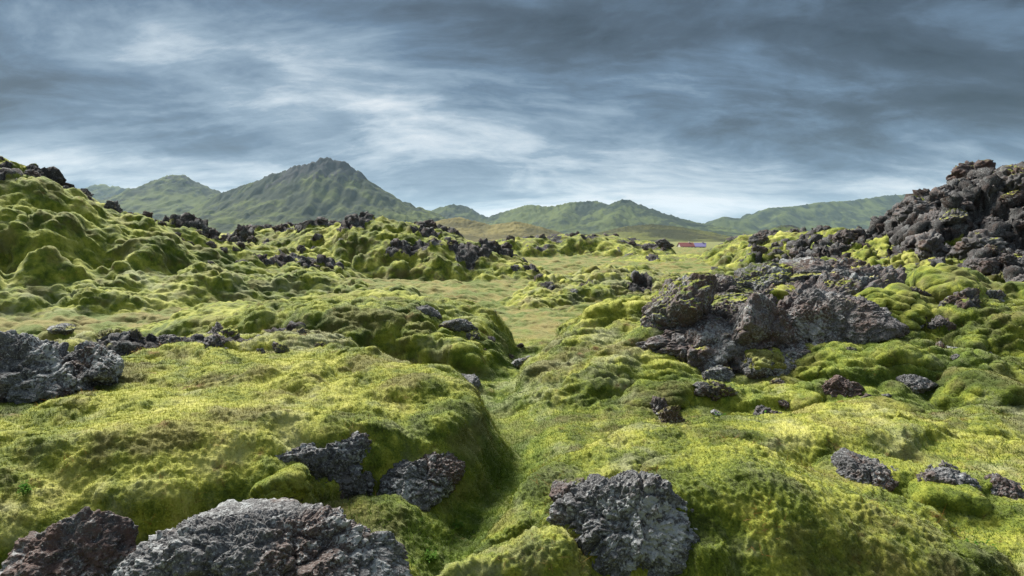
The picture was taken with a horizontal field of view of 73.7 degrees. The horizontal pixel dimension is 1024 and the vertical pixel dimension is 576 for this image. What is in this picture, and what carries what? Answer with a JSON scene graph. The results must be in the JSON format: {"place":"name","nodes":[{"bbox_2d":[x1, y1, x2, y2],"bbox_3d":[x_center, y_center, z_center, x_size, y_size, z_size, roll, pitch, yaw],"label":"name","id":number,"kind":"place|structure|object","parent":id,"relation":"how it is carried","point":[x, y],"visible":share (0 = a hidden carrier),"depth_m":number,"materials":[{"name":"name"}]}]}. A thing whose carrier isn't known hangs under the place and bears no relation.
{"place":"outdoors","nodes":[
{"label":"outdoors","id":0,"kind":"place"},
{"bbox_2d":[86,184,129,199],"bbox_3d":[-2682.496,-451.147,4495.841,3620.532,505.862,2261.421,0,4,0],"label":"mountain","id":1,"kind":"structure","parent":0,"point":[101,191],"depth_m":4700.53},
{"bbox_2d":[96,174,220,220],"bbox_3d":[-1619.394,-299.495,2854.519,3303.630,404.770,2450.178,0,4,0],"label":"mountain","id":2,"kind":"structure","parent":0,"point":[166,195],"depth_m":2953.30,"materials":[{"name":"plant"}]},
{"bbox_2d":[181,157,445,232],"bbox_3d":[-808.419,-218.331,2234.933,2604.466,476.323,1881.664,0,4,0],"label":"mountain","id":3,"kind":"structure","parent":0,"point":[330,188],"depth_m":2309.27,"materials":[{"name":"plant"}]},
{"bbox_2d":[432,204,488,222],"bbox_3d":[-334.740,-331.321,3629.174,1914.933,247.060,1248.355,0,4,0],"label":"mountain","id":4,"kind":"structure","parent":0,"point":[454,211],"depth_m":3698.00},
{"bbox_2d":[436,217,562,241],"bbox_3d":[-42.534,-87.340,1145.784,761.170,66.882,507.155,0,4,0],"label":"hill","id":5,"kind":"structure","parent":0,"point":[474,230],"depth_m":1122.96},
{"bbox_2d":[0,156,1023,575],"bbox_3d":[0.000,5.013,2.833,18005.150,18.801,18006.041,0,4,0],"label":"ground","id":6,"kind":"structure","parent":0,"point":[74,254],"depth_m":8.29,"materials":[{"name":"plant"}]},
{"bbox_2d":[17,479,31,495],"bbox_3d":[-3.376,1.388,4.723,0.184,0.092,0.110,4,6,39],"label":"leafy plant","id":7,"kind":"object","parent":6,"relation":"on","point":[25,490],"visible":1,"depth_m":4.71,"materials":[{"name":"green plant"}]},
{"bbox_2d":[24,169,40,176],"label":"lava rock","id":8,"kind":"object","parent":6,"relation":"on","point":[32,173],"visible":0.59,"depth_m":23.34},
{"bbox_2d":[0,329,95,404],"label":"boulder","id":9,"kind":"object","parent":6,"relation":"on","point":[33,369],"visible":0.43,"depth_m":6.52,"materials":[{"name":"stone"}]},
{"bbox_2d":[47,323,75,334],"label":"stone","id":10,"kind":"object","parent":6,"relation":"on","point":[64,328],"visible":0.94,"depth_m":13.01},
{"bbox_2d":[0,506,138,575],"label":"boulder","id":11,"kind":"object","parent":6,"relation":"on","point":[86,541],"visible":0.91,"depth_m":4.01,"materials":[{"name":"stone"}]},
{"bbox_2d":[66,340,124,386],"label":"boulder","id":12,"kind":"object","parent":6,"relation":"on","point":[96,363],"visible":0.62,"depth_m":6.85,"materials":[{"name":"stone"}]},
{"bbox_2d":[103,200,115,209],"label":"lava rock","id":13,"kind":"object","parent":6,"relation":"on","point":[109,204],"visible":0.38,"depth_m":24.69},
{"bbox_2d":[97,328,122,340],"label":"stone","id":14,"kind":"object","parent":6,"relation":"on","point":[102,334],"visible":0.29,"depth_m":9.64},
{"bbox_2d":[115,201,122,210],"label":"lava rock","id":15,"kind":"object","parent":6,"relation":"on","point":[117,206],"visible":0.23,"depth_m":25.14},
{"bbox_2d":[128,328,144,341],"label":"stone","id":16,"kind":"object","parent":6,"relation":"on","point":[135,334],"visible":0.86,"depth_m":9.23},
{"bbox_2d":[142,211,152,217],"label":"lava rock","id":17,"kind":"object","parent":6,"relation":"on","point":[147,214],"visible":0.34,"depth_m":27.04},
{"bbox_2d":[155,334,175,344],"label":"stone","id":18,"kind":"object","parent":6,"relation":"on","point":[162,338],"visible":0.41,"depth_m":9.45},
{"bbox_2d":[164,336,183,343],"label":"stone","id":19,"kind":"object","parent":6,"relation":"on","point":[173,339],"visible":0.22,"depth_m":9.24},
{"bbox_2d":[206,241,216,247],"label":"lava rock","id":20,"kind":"object","parent":6,"relation":"on","point":[211,244],"visible":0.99,"depth_m":25.75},
{"bbox_2d":[203,334,225,347],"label":"stone","id":21,"kind":"object","parent":6,"relation":"on","point":[217,340],"visible":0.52,"depth_m":8.28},
{"bbox_2d":[207,322,222,333],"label":"stone","id":22,"kind":"object","parent":6,"relation":"on","point":[217,327],"visible":0.23,"depth_m":10.65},
{"bbox_2d":[217,327,239,339],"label":"stone","id":23,"kind":"object","parent":6,"relation":"on","point":[230,332],"visible":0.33,"depth_m":9.83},
{"bbox_2d":[236,242,245,248],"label":"lava rock","id":24,"kind":"object","parent":6,"relation":"on","point":[241,244],"visible":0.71,"depth_m":26.54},
{"bbox_2d":[235,224,254,236],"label":"lava rock","id":25,"kind":"object","parent":6,"relation":"on","point":[239,228],"visible":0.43,"depth_m":41.54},
{"bbox_2d":[246,235,256,241],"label":"lava rock","id":26,"kind":"object","parent":6,"relation":"on","point":[250,238],"visible":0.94,"depth_m":39.37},
{"bbox_2d":[112,497,412,575],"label":"boulder","id":27,"kind":"object","parent":6,"relation":"on","point":[284,536],"visible":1,"depth_m":3.70,"materials":[{"name":"stone"}]},
{"bbox_2d":[272,223,282,231],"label":"lava rock","id":28,"kind":"object","parent":6,"relation":"on","point":[278,227],"visible":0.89,"depth_m":41.00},
{"bbox_2d":[250,461,312,501],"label":"boulder","id":29,"kind":"object","parent":6,"relation":"on","point":[291,481],"visible":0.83,"depth_m":5.06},
{"bbox_2d":[274,344,289,352],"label":"stone","id":30,"kind":"object","parent":6,"relation":"on","point":[280,348],"visible":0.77,"depth_m":8.56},
{"bbox_2d":[291,328,310,333],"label":"stone","id":31,"kind":"object","parent":6,"relation":"on","point":[303,331],"visible":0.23,"depth_m":10.15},
{"bbox_2d":[314,342,326,346],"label":"stone","id":32,"kind":"object","parent":6,"relation":"on","point":[320,343],"visible":0.48,"depth_m":8.95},
{"bbox_2d":[316,217,327,223],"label":"lava rock","id":33,"kind":"object","parent":6,"relation":"on","point":[323,220],"visible":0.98,"depth_m":39.09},
{"bbox_2d":[274,431,376,499],"bbox_3d":[-1.770,1.563,5.912,1.242,0.738,0.980,2,4,-14],"label":"boulder","id":34,"kind":"object","parent":6,"relation":"on","point":[338,460],"visible":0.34,"depth_m":5.57,"materials":[{"name":"stone"}]},
{"bbox_2d":[376,451,465,511],"bbox_3d":[-0.894,1.689,5.987,0.889,0.486,0.883,1,5,11],"label":"boulder","id":35,"kind":"object","parent":6,"relation":"on","point":[427,482],"visible":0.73,"depth_m":5.79,"materials":[{"name":"stone"}]},
{"bbox_2d":[416,305,441,318],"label":"stone","id":36,"kind":"object","parent":6,"relation":"on","point":[426,309],"visible":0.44,"depth_m":12.09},
{"bbox_2d":[424,219,435,228],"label":"lava rock","id":37,"kind":"object","parent":6,"relation":"on","point":[430,223],"visible":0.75,"depth_m":38.44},
{"bbox_2d":[424,549,437,562],"bbox_3d":[-0.601,1.994,5.068,0.109,0.081,0.133,0,4,-1],"label":"leafy plant","id":38,"kind":"object","parent":6,"relation":"on","point":[430,557],"visible":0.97,"depth_m":5.07,"materials":[{"name":"green plant"}]},
{"bbox_2d":[450,519,463,529],"bbox_3d":[-0.454,2.011,5.784,0.115,0.070,0.151,1,5,11],"label":"leafy plant","id":39,"kind":"object","parent":6,"relation":"on","point":[459,523],"visible":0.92,"depth_m":5.77,"materials":[{"name":"green plant"}]},
{"bbox_2d":[438,318,477,332],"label":"stone","id":40,"kind":"object","parent":6,"relation":"on","point":[460,324],"visible":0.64,"depth_m":11.85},
{"bbox_2d":[460,373,480,388],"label":"stone","id":41,"kind":"object","parent":6,"relation":"on","point":[474,379],"visible":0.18,"depth_m":9.94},
{"bbox_2d":[465,329,479,339],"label":"stone","id":42,"kind":"object","parent":6,"relation":"on","point":[473,334],"visible":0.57,"depth_m":11.76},
{"bbox_2d":[501,242,512,248],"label":"lava rock","id":43,"kind":"object","parent":6,"relation":"on","point":[508,245],"visible":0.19,"depth_m":37.42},
{"bbox_2d":[0,282,1023,575],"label":"moss fibres","id":44,"kind":"object","parent":6,"relation":"on","point":[488,420],"visible":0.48,"depth_m":6.15,"materials":[{"name":"plant"}]},
{"bbox_2d":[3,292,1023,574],"bbox_3d":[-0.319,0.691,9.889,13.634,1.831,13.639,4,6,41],"label":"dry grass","id":45,"kind":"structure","parent":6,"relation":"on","point":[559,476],"depth_m":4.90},
{"bbox_2d":[512,355,531,368],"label":"stone","id":46,"kind":"object","parent":6,"relation":"on","point":[518,362],"visible":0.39,"depth_m":11.73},
{"bbox_2d":[549,477,584,501],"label":"boulder","id":47,"kind":"object","parent":6,"relation":"on","point":[560,488],"visible":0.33,"depth_m":4.62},
{"bbox_2d":[546,469,699,575],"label":"boulder","id":48,"kind":"object","parent":6,"relation":"on","point":[626,522],"visible":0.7,"depth_m":3.92,"materials":[{"name":"stone"}]},
{"bbox_2d":[617,377,695,408],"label":"mossy boulder","id":49,"kind":"object","parent":6,"relation":"on","point":[643,391],"visible":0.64,"depth_m":8.50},
{"bbox_2d":[649,394,667,413],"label":"stone","id":50,"kind":"object","parent":6,"relation":"on","point":[657,403],"visible":0.64,"depth_m":8.24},
{"bbox_2d":[655,238,674,247],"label":"lava rock","id":51,"kind":"object","parent":6,"relation":"on","point":[664,242],"visible":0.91,"depth_m":67.35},
{"bbox_2d":[656,405,684,423],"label":"stone","id":52,"kind":"object","parent":6,"relation":"on","point":[670,414],"visible":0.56,"depth_m":7.87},
{"bbox_2d":[676,242,694,246],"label":"cottage","id":53,"kind":"structure","parent":6,"relation":"on","point":[688,244],"depth_m":377.78,"materials":[{"name":"red"}]},
{"bbox_2d":[694,242,705,247],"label":"cottage","id":54,"kind":"structure","parent":6,"relation":"on","point":[701,245],"depth_m":382.59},
{"bbox_2d":[671,311,742,371],"bbox_3d":[2.732,0.983,10.074,1.348,0.964,1.420,-29,12,-3],"label":"boulder","id":55,"kind":"object","parent":6,"relation":"on","point":[715,334],"visible":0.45,"depth_m":9.68,"materials":[{"name":"stone"}]},
{"bbox_2d":[693,379,738,403],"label":"stone","id":56,"kind":"object","parent":6,"relation":"on","point":[714,390],"visible":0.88,"depth_m":8.45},
{"bbox_2d":[710,409,722,415],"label":"stone","id":57,"kind":"object","parent":6,"relation":"on","point":[713,411],"visible":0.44,"depth_m":8.19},
{"bbox_2d":[702,364,734,381],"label":"boulder","id":58,"kind":"object","parent":6,"relation":"on","point":[720,373],"visible":0.64,"depth_m":9.12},
{"bbox_2d":[711,273,753,310],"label":"boulder","id":59,"kind":"object","parent":6,"relation":"on","point":[728,290],"visible":0.3,"depth_m":11.02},
{"bbox_2d":[747,232,768,244],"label":"lava rock","id":60,"kind":"object","parent":6,"relation":"on","point":[761,236],"visible":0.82,"depth_m":42.85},
{"bbox_2d":[751,243,767,253],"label":"lava rock","id":61,"kind":"object","parent":6,"relation":"on","point":[761,249],"visible":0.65,"depth_m":40.69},
{"bbox_2d":[753,405,770,414],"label":"stone","id":62,"kind":"object","parent":6,"relation":"on","point":[758,409],"visible":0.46,"depth_m":7.88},
{"bbox_2d":[738,347,794,378],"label":"boulder","id":63,"kind":"object","parent":6,"relation":"on","point":[758,363],"visible":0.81,"depth_m":9.17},
{"bbox_2d":[729,292,809,349],"bbox_3d":[3.496,0.666,10.016,1.323,1.136,1.254,-31,10,2],"label":"boulder","id":64,"kind":"object","parent":6,"relation":"on","point":[756,319],"visible":0.55,"depth_m":9.59,"materials":[{"name":"stone"}]},
{"bbox_2d":[636,263,906,373],"bbox_3d":[4.153,0.705,10.558,4.772,1.624,2.335,-9,5,-2],"label":"boulder","id":65,"kind":"object","parent":6,"relation":"on","point":[727,310],"visible":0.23,"depth_m":10.36,"materials":[{"name":"stone"}]},
{"bbox_2d":[640,271,716,330],"bbox_3d":[2.699,0.337,10.545,1.212,1.210,1.178,-3,5,-35],"label":"boulder","id":66,"kind":"object","parent":65,"relation":"on","point":[685,300],"visible":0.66,"depth_m":10.20,"materials":[{"name":"stone"}]},
{"bbox_2d":[729,262,820,290],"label":"boulder","id":67,"kind":"object","parent":6,"relation":"on","point":[756,276],"visible":0.34,"depth_m":11.31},
{"bbox_2d":[770,377,785,383],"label":"stone","id":68,"kind":"object","parent":6,"relation":"on","point":[776,380],"visible":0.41,"depth_m":8.88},
{"bbox_2d":[778,400,789,409],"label":"stone","id":69,"kind":"object","parent":6,"relation":"on","point":[785,403],"visible":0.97,"depth_m":8.17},
{"bbox_2d":[762,383,824,410],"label":"mossy boulder","id":70,"kind":"object","parent":6,"relation":"on","point":[801,397],"visible":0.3,"depth_m":8.21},
{"bbox_2d":[768,341,823,370],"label":"boulder","id":71,"kind":"object","parent":6,"relation":"on","point":[798,351],"visible":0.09,"depth_m":9.41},
{"bbox_2d":[788,247,805,258],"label":"lava rock","id":72,"kind":"object","parent":6,"relation":"on","point":[794,252],"visible":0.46,"depth_m":26.88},
{"bbox_2d":[779,256,892,289],"bbox_3d":[5.575,-0.133,11.541,1.849,0.812,1.845,-1,5,-14],"label":"boulder","id":73,"kind":"object","parent":6,"relation":"on","point":[807,264],"visible":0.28,"depth_m":11.11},
{"bbox_2d":[821,375,864,396],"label":"boulder","id":74,"kind":"object","parent":6,"relation":"on","point":[839,384],"visible":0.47,"depth_m":8.45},
{"bbox_2d":[832,229,859,243],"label":"lava rock","id":75,"kind":"object","parent":6,"relation":"on","point":[846,236],"visible":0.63,"depth_m":28.04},
{"bbox_2d":[787,287,909,344],"bbox_3d":[4.616,0.551,10.126,1.682,1.153,1.769,0,4,-1],"label":"boulder","id":76,"kind":"object","parent":6,"relation":"on","point":[815,314],"visible":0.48,"depth_m":9.61,"materials":[{"name":"stone"}]},
{"bbox_2d":[831,448,899,491],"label":"boulder","id":77,"kind":"object","parent":6,"relation":"on","point":[855,466],"visible":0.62,"depth_m":5.34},
{"bbox_2d":[835,395,925,412],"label":"mossy boulder","id":78,"kind":"object","parent":6,"relation":"on","point":[885,401],"visible":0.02,"depth_m":7.61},
{"bbox_2d":[854,283,931,330],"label":"boulder","id":79,"kind":"object","parent":6,"relation":"on","point":[904,303],"visible":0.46,"depth_m":9.95,"materials":[{"name":"plant"}]},
{"bbox_2d":[865,338,944,370],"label":"mossy boulder","id":80,"kind":"object","parent":6,"relation":"on","point":[892,352],"visible":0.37,"depth_m":8.74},
{"bbox_2d":[892,195,928,221],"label":"lava rock","id":81,"kind":"object","parent":6,"relation":"on","point":[903,210],"visible":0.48,"depth_m":26.68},
{"bbox_2d":[896,374,938,393],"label":"boulder","id":82,"kind":"object","parent":6,"relation":"on","point":[916,384],"visible":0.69,"depth_m":8.41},
{"bbox_2d":[910,286,931,295],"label":"stone","id":83,"kind":"object","parent":6,"relation":"on","point":[920,291],"visible":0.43,"depth_m":10.55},
{"bbox_2d":[901,235,944,248],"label":"lava rock","id":84,"kind":"object","parent":6,"relation":"on","point":[909,242],"visible":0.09,"depth_m":23.80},
{"bbox_2d":[912,201,936,217],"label":"lava rock","id":85,"kind":"object","parent":6,"relation":"on","point":[920,208],"visible":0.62,"depth_m":26.03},
{"bbox_2d":[914,229,948,259],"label":"lava rock","id":86,"kind":"object","parent":6,"relation":"on","point":[929,243],"visible":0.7,"depth_m":22.27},
{"bbox_2d":[923,208,941,220],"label":"lava rock","id":87,"kind":"object","parent":6,"relation":"on","point":[931,215],"visible":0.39,"depth_m":25.24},
{"bbox_2d":[935,341,947,347],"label":"stone","id":88,"kind":"object","parent":6,"relation":"on","point":[939,343],"visible":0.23,"depth_m":9.14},
{"bbox_2d":[927,315,956,330],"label":"stone","id":89,"kind":"object","parent":6,"relation":"on","point":[937,321],"visible":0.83,"depth_m":9.64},
{"bbox_2d":[929,187,961,205],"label":"lava rock","id":90,"kind":"object","parent":6,"relation":"on","point":[937,194],"visible":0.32,"depth_m":26.62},
{"bbox_2d":[940,184,951,190],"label":"lava rock","id":91,"kind":"object","parent":6,"relation":"on","point":[947,187],"visible":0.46,"depth_m":27.08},
{"bbox_2d":[907,265,989,302],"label":"mossy boulder","id":92,"kind":"object","parent":6,"relation":"on","point":[943,282],"visible":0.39,"depth_m":10.57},
{"bbox_2d":[938,460,958,469],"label":"stone","id":93,"kind":"object","parent":6,"relation":"on","point":[948,465],"visible":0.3,"depth_m":5.57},
{"bbox_2d":[916,466,981,488],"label":"boulder","id":94,"kind":"object","parent":6,"relation":"on","point":[947,475],"visible":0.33,"depth_m":5.20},
{"bbox_2d":[906,477,992,516],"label":"mossy boulder","id":95,"kind":"object","parent":6,"relation":"on","point":[967,499],"visible":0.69,"depth_m":4.95,"materials":[{"name":"plant"}]},
{"bbox_2d":[940,208,969,225],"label":"lava rock","id":96,"kind":"object","parent":6,"relation":"on","point":[953,216],"visible":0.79,"depth_m":23.90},
{"bbox_2d":[939,287,981,308],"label":"stone","id":97,"kind":"object","parent":6,"relation":"on","point":[968,297],"visible":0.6,"depth_m":9.82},
{"bbox_2d":[961,198,975,211],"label":"lava rock","id":98,"kind":"object","parent":6,"relation":"on","point":[970,206],"visible":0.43,"depth_m":24.42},
{"bbox_2d":[952,333,989,351],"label":"mossy boulder","id":99,"kind":"object","parent":6,"relation":"on","point":[974,341],"visible":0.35,"depth_m":9.12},
{"bbox_2d":[946,159,995,180],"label":"lava rock","id":100,"kind":"object","parent":6,"relation":"on","point":[961,170],"visible":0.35,"depth_m":28.26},
{"bbox_2d":[927,366,1023,410],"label":"mossy boulder","id":101,"kind":"object","parent":6,"relation":"on","point":[959,386],"visible":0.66,"depth_m":7.97,"materials":[{"name":"plant"}]},
{"bbox_2d":[949,229,1008,259],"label":"lava rock","id":102,"kind":"object","parent":6,"relation":"on","point":[976,240],"visible":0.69,"depth_m":20.97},
{"bbox_2d":[964,257,999,275],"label":"lava rock","id":103,"kind":"object","parent":6,"relation":"on","point":[982,266],"visible":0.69,"depth_m":19.77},
{"bbox_2d":[984,243,999,254],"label":"lava rock","id":104,"kind":"object","parent":6,"relation":"on","point":[993,249],"visible":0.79,"depth_m":20.05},
{"bbox_2d":[980,217,1004,224],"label":"lava rock","id":105,"kind":"object","parent":6,"relation":"on","point":[987,219],"visible":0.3,"depth_m":23.63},
{"bbox_2d":[988,185,996,194],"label":"lava rock","id":106,"kind":"object","parent":6,"relation":"on","point":[993,189],"visible":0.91,"depth_m":24.50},
{"bbox_2d":[985,290,1006,302],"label":"stone","id":107,"kind":"object","parent":6,"relation":"on","point":[999,295],"visible":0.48,"depth_m":10.42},
{"bbox_2d":[983,473,1023,499],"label":"boulder","id":108,"kind":"object","parent":6,"relation":"on","point":[1004,486],"visible":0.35,"depth_m":5.14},
{"bbox_2d":[996,231,1013,239],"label":"lava rock","id":109,"kind":"object","parent":6,"relation":"on","point":[1007,234],"visible":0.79,"depth_m":22.73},
{"bbox_2d":[996,253,1017,266],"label":"lava rock","id":110,"kind":"object","parent":6,"relation":"on","point":[1005,258],"visible":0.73,"depth_m":19.64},
{"bbox_2d":[996,165,1023,192],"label":"lava rock","id":111,"kind":"object","parent":6,"relation":"on","point":[1011,174],"visible":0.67,"depth_m":24.37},
{"bbox_2d":[996,348,1023,356],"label":"mossy boulder","id":112,"kind":"object","parent":6,"relation":"on","point":[1015,352],"visible":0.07,"depth_m":8.93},
{"bbox_2d":[999,190,1023,205],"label":"lava rock","id":113,"kind":"object","parent":6,"relation":"on","point":[1011,194],"visible":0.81,"depth_m":24.03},
{"bbox_2d":[1010,274,1023,281],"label":"lava rock","id":114,"kind":"object","parent":6,"relation":"on","point":[1020,278],"visible":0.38,"depth_m":18.54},
{"bbox_2d":[1016,221,1023,228],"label":"lava rock","id":115,"kind":"object","parent":6,"relation":"on","point":[1020,225],"visible":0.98,"depth_m":22.72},
{"bbox_2d":[0,0,1023,222],"label":"sky","id":116,"kind":"structure","parent":0,"point":[699,111],"materials":[{"name":"grey"}]},
{"bbox_2d":[483,199,757,235],"bbox_3d":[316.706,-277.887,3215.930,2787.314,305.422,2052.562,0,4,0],"label":"mountain","id":117,"kind":"structure","parent":0,"point":[586,217],"depth_m":3255.50,"materials":[{"name":"plant"}]},
{"bbox_2d":[587,224,733,241],"bbox_3d":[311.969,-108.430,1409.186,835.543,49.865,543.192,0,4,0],"label":"hill","id":118,"kind":"structure","parent":0,"point":[653,232],"depth_m":1362.70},
{"bbox_2d":[749,225,807,234],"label":"hill","id":119,"kind":"structure","parent":0,"point":[784,228],"depth_m":1482.21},
{"bbox_2d":[705,194,905,232],"bbox_3d":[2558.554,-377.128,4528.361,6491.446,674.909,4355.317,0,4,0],"label":"mountain","id":120,"kind":"structure","parent":0,"point":[853,214],"depth_m":4526.34,"materials":[{"name":"plant"}]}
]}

